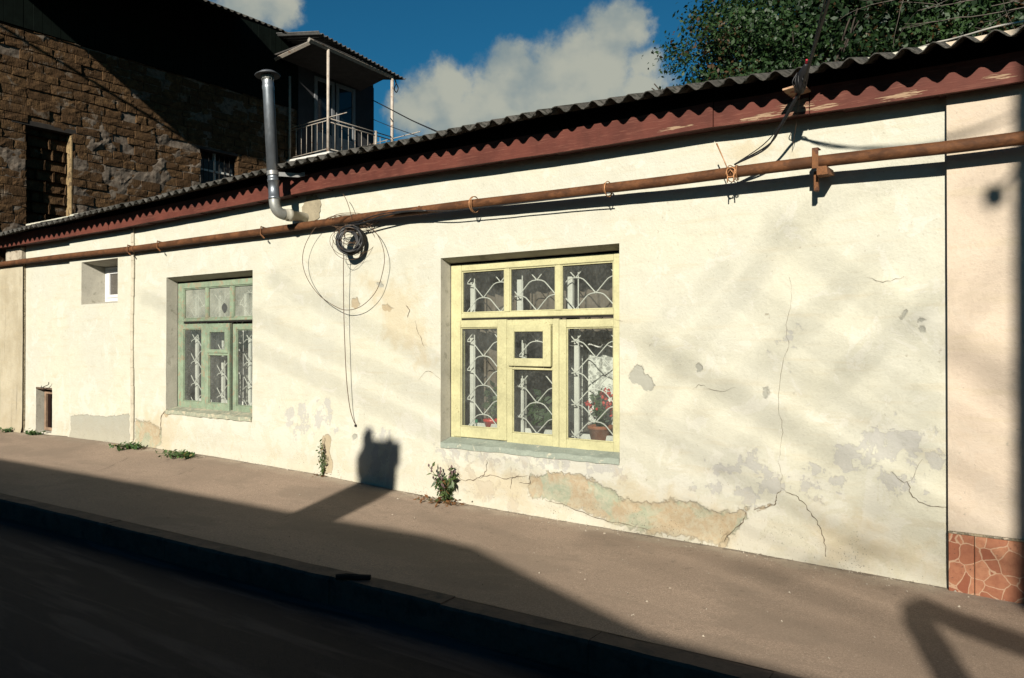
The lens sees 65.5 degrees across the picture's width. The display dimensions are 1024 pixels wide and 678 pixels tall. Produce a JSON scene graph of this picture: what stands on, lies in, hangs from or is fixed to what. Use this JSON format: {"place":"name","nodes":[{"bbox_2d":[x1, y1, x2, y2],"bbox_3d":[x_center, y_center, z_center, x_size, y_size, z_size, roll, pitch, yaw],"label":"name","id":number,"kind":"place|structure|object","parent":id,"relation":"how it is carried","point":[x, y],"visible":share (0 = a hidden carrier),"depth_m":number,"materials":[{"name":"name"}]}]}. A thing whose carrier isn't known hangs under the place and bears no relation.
{"place":"outdoors","nodes":[
{"label":"outdoors","id":0,"kind":"place"},
{"bbox_2d":[0,517,598,677],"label":"road","id":1,"kind":"structure","parent":0,"point":[73,607],"depth_m":4.94,"materials":[{"name":"grey asphalt"}]},
{"bbox_2d":[0,493,799,677],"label":"kerb","id":2,"kind":"structure","parent":1,"relation":"on","point":[599,654],"depth_m":5.08,"materials":[{"name":"concrete"}]},
{"bbox_2d":[335,573,370,579],"bbox_3d":[-1.075,1.610,5.397,0.241,0.044,0.043,0,0,5],"label":"stick","id":3,"kind":"object","parent":2,"relation":"on","point":[346,576],"visible":1,"depth_m":5.38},
{"bbox_2d":[209,0,805,143],"label":"sky","id":4,"kind":"structure","parent":0,"point":[462,62],"materials":[{"name":"blue"}]},
{"bbox_2d":[0,430,1023,677],"bbox_3d":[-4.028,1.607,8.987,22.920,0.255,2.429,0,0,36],"label":"sidewalk","id":5,"kind":"structure","parent":0,"point":[784,616],"depth_m":5.70,"materials":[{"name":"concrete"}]},
{"bbox_2d":[0,427,12,432],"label":"weed","id":6,"kind":"object","parent":5,"relation":"on","point":[8,430],"visible":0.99,"depth_m":13.38,"materials":[{"name":"green plant"}]},
{"bbox_2d":[0,246,25,432],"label":"yard wall","id":7,"kind":"structure","parent":5,"relation":"on","point":[12,339],"depth_m":13.51,"materials":[{"name":"paint"}]},
{"bbox_2d":[25,428,45,434],"bbox_3d":[-7.760,1.522,12.930,0.261,0.167,0.609,0,-1,-39],"label":"weed","id":8,"kind":"object","parent":5,"relation":"on","point":[31,432],"visible":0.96,"depth_m":12.84,"materials":[{"name":"green plant"}]},
{"bbox_2d":[109,441,143,450],"bbox_3d":[-5.246,1.483,10.934,0.460,0.170,0.498,0,0,-10],"label":"weed","id":9,"kind":"object","parent":5,"relation":"on","point":[134,445],"visible":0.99,"depth_m":10.86,"materials":[{"name":"green plant"}]},
{"bbox_2d":[155,449,194,458],"bbox_3d":[-4.265,1.475,10.080,0.668,0.173,0.457,0,0,13],"label":"weed","id":10,"kind":"object","parent":5,"relation":"on","point":[184,454],"visible":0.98,"depth_m":10.08,"materials":[{"name":"green plant"}]},
{"bbox_2d":[0,0,420,261],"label":"stone house","id":11,"kind":"structure","parent":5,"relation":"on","point":[105,103],"depth_m":16.13,"materials":[{"name":"stone"}]},
{"bbox_2d":[200,150,233,183],"bbox_3d":[-6.567,-3.464,17.564,0.188,1.251,1.000,0,0,36],"label":"window","id":12,"kind":"structure","parent":11,"relation":"in","point":[211,170],"depth_m":17.55,"materials":[{"name":"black glass"}]},
{"bbox_2d":[314,76,354,153],"bbox_3d":[-4.448,-5.342,20.034,0.040,2.206,1.334,0,0,36],"label":"balcony door","id":13,"kind":"structure","parent":11,"relation":"in","point":[342,98],"depth_m":19.99,"materials":[{"name":"paint"}]},
{"bbox_2d":[373,119,416,135],"bbox_3d":[-2.202,-4.286,16.080,0.491,3.132,10.331,0,0,-14],"label":"span wire","id":14,"kind":"object","parent":11,"relation":"attached to","point":[395,128],"visible":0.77,"depth_m":17.87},
{"bbox_2d":[314,439,330,476],"bbox_3d":[-2.128,1.331,8.875,0.279,0.437,0.169,0,0,10],"label":"weed","id":15,"kind":"object","parent":5,"relation":"on","point":[321,459],"depth_m":8.87,"materials":[{"name":"green plant"}]},
{"bbox_2d":[413,462,464,506],"bbox_3d":[-0.686,1.423,7.730,0.623,0.434,0.372,0,0,36],"label":"thistle","id":16,"kind":"object","parent":5,"relation":"on","point":[445,491],"visible":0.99,"depth_m":7.75,"materials":[{"name":"green plant"}]},
{"bbox_2d":[0,25,1023,587],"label":"white house","id":17,"kind":"structure","parent":5,"relation":"on","point":[780,365],"depth_m":6.87,"materials":[{"name":"beige paint"}]},
{"bbox_2d":[105,266,117,301],"bbox_3d":[-5.925,-0.845,12.131,1.020,0.538,0.050,0,0,36],"label":"window","id":18,"kind":"structure","parent":17,"relation":"in","point":[111,273],"depth_m":12.31,"materials":[{"name":"white plastic"}]},
{"bbox_2d":[165,273,252,421],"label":"window","id":19,"kind":"structure","parent":17,"relation":"in","point":[213,313],"depth_m":10.58,"materials":[{"name":"green paint"}]},
{"bbox_2d":[239,334,247,401],"bbox_3d":[-3.469,0.402,10.851,1.170,0.950,0.069,0,0,36],"label":"lace curtain","id":20,"kind":"object","parent":17,"relation":"hanging from","point":[240,375],"visible":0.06,"depth_m":11.08,"materials":[{"name":"white fabric"}]},
{"bbox_2d":[255,69,308,221],"bbox_3d":[-2.573,-2.158,8.947,0.602,1.678,0.382,0,0,-11],"label":"flue pipe","id":21,"kind":"object","parent":17,"relation":"attached to","point":[267,77],"visible":1,"depth_m":8.80,"materials":[{"name":"metal"}]},
{"bbox_2d":[343,236,355,424],"bbox_3d":[-1.771,-0.137,8.555,0.101,2.152,0.212,0,0,23],"label":"hanging wire","id":22,"kind":"object","parent":17,"relation":"attached to","point":[344,332],"visible":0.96,"depth_m":8.57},
{"bbox_2d":[372,100,435,130],"bbox_3d":[-1.996,-4.386,15.471,0.437,3.958,11.624,0,0,-15],"label":"span cable","id":23,"kind":"object","parent":17,"relation":"on","point":[406,117],"visible":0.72,"depth_m":17.06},
{"bbox_2d":[481,380,496,426],"bbox_3d":[-0.202,0.683,8.071,0.186,0.539,0.188,0,0,-29],"label":"potted plant","id":24,"kind":"object","parent":17,"relation":"on","point":[491,399],"visible":0.77,"depth_m":8.05,"materials":[{"name":"green plant"}]},
{"bbox_2d":[465,270,518,430],"bbox_3d":[-0.354,0.050,8.437,1.050,1.780,0.072,0,0,36],"label":"curtain","id":25,"kind":"object","parent":17,"relation":"hanging from","point":[486,367],"visible":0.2,"depth_m":8.40,"materials":[{"name":"grey fabric"}]},
{"bbox_2d":[0,131,1023,266],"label":"gas pipe","id":26,"kind":"object","parent":17,"relation":"attached to","point":[821,163],"visible":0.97,"depth_m":6.33,"materials":[{"name":"brown metal"}]},
{"bbox_2d":[302,215,384,309],"bbox_3d":[-1.838,-0.825,8.597,1.298,1.037,0.007,0,0,36],"label":"hanging wire","id":27,"kind":"object","parent":26,"relation":"hanging from","point":[315,290],"visible":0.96,"depth_m":8.58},
{"bbox_2d":[327,192,610,259],"bbox_3d":[-0.527,-1.098,7.620,3.399,0.508,0.329,0,0,36],"label":"cable coil","id":28,"kind":"object","parent":26,"relation":"hanging from","point":[354,230],"visible":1,"depth_m":8.42,"materials":[{"name":"rubber"}]},
{"bbox_2d":[468,196,479,212],"bbox_3d":[-0.351,-1.269,7.509,0.032,0.157,0.157,0,0,36],"label":"wire tie","id":29,"kind":"object","parent":26,"relation":"attached to","point":[470,208],"visible":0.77,"depth_m":7.47,"materials":[{"name":"orange metal"}]},
{"bbox_2d":[716,143,738,182],"bbox_3d":[1.628,-1.321,5.957,0.173,0.313,0.121,0,0,-5],"label":"wire tie","id":30,"kind":"object","parent":26,"relation":"attached to","point":[733,176],"visible":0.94,"depth_m":5.93,"materials":[{"name":"orange metal"}]},
{"bbox_2d":[440,244,619,464],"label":"window","id":31,"kind":"structure","parent":17,"relation":"in","point":[543,364],"depth_m":7.53,"materials":[{"name":"yellow paint"}]},
{"bbox_2d":[526,389,551,433],"bbox_3d":[0.316,0.716,7.731,0.469,0.469,0.358,0,0,18],"label":"potted plant","id":32,"kind":"object","parent":17,"relation":"on","point":[540,414],"visible":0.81,"depth_m":7.66,"materials":[{"name":"green plant"}]},
{"bbox_2d":[518,264,612,338],"bbox_3d":[0.757,-0.451,7.614,1.720,0.890,0.070,0,0,36],"label":"curtain","id":33,"kind":"object","parent":17,"relation":"hanging from","point":[536,294],"visible":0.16,"depth_m":7.69,"materials":[{"name":"grey fabric"}]},
{"bbox_2d":[570,338,612,431],"bbox_3d":[0.788,0.424,7.709,0.890,0.980,0.067,0,0,36],"label":"lace curtain","id":34,"kind":"object","parent":17,"relation":"hanging from","point":[596,372],"visible":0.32,"depth_m":7.71,"materials":[{"name":"white fabric"}]},
{"bbox_2d":[585,387,612,440],"bbox_3d":[0.814,0.693,7.307,0.248,0.509,0.248,0,0,-14],"label":"potted plant","id":35,"kind":"object","parent":17,"relation":"on","point":[598,431],"visible":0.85,"depth_m":7.28,"materials":[{"name":"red plant"}]},
{"bbox_2d":[920,20,1023,46],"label":"roof cable","id":36,"kind":"object","parent":17,"relation":"on","point":[996,26],"visible":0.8,"depth_m":5.33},
{"bbox_2d":[36,440,996,658],"bbox_3d":[-1.556,1.577,7.289,12.926,0.241,1.999,0,0,36],"label":"grit","id":37,"kind":"object","parent":5,"relation":"on","point":[627,537],"visible":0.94,"depth_m":6.17,"materials":[{"name":"grey gravel"}]},
{"bbox_2d":[641,0,1023,89],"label":"leafy tree","id":38,"kind":"object","parent":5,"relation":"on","point":[758,36],"visible":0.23,"depth_m":14.24,"materials":[{"name":"green plant"}]},
{"bbox_2d":[839,0,1023,46],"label":"bare tree","id":39,"kind":"object","parent":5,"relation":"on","point":[960,2],"visible":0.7,"depth_m":9.66,"materials":[{"name":"brown plant"}]},
{"bbox_2d":[946,28,1023,603],"bbox_3d":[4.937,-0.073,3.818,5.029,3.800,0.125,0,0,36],"label":"pink house","id":40,"kind":"structure","parent":5,"relation":"on","point":[985,268],"depth_m":5.13,"materials":[{"name":"paint"}]},
{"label":"opposite pavement","id":41,"kind":"structure","parent":0,"visible":0},
{"bbox_3d":[0.477,-2.933,-3.905,0.386,9.390,0.240,0,0,36],"label":"utility pole","id":42,"kind":"object","parent":41,"relation":"on","visible":0},
{"bbox_2d":[734,0,830,164],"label":"service cable","id":43,"kind":"object","parent":42,"relation":"attached to","point":[801,81],"visible":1,"depth_m":5.38,"materials":[{"name":"rubber"}]}
]}

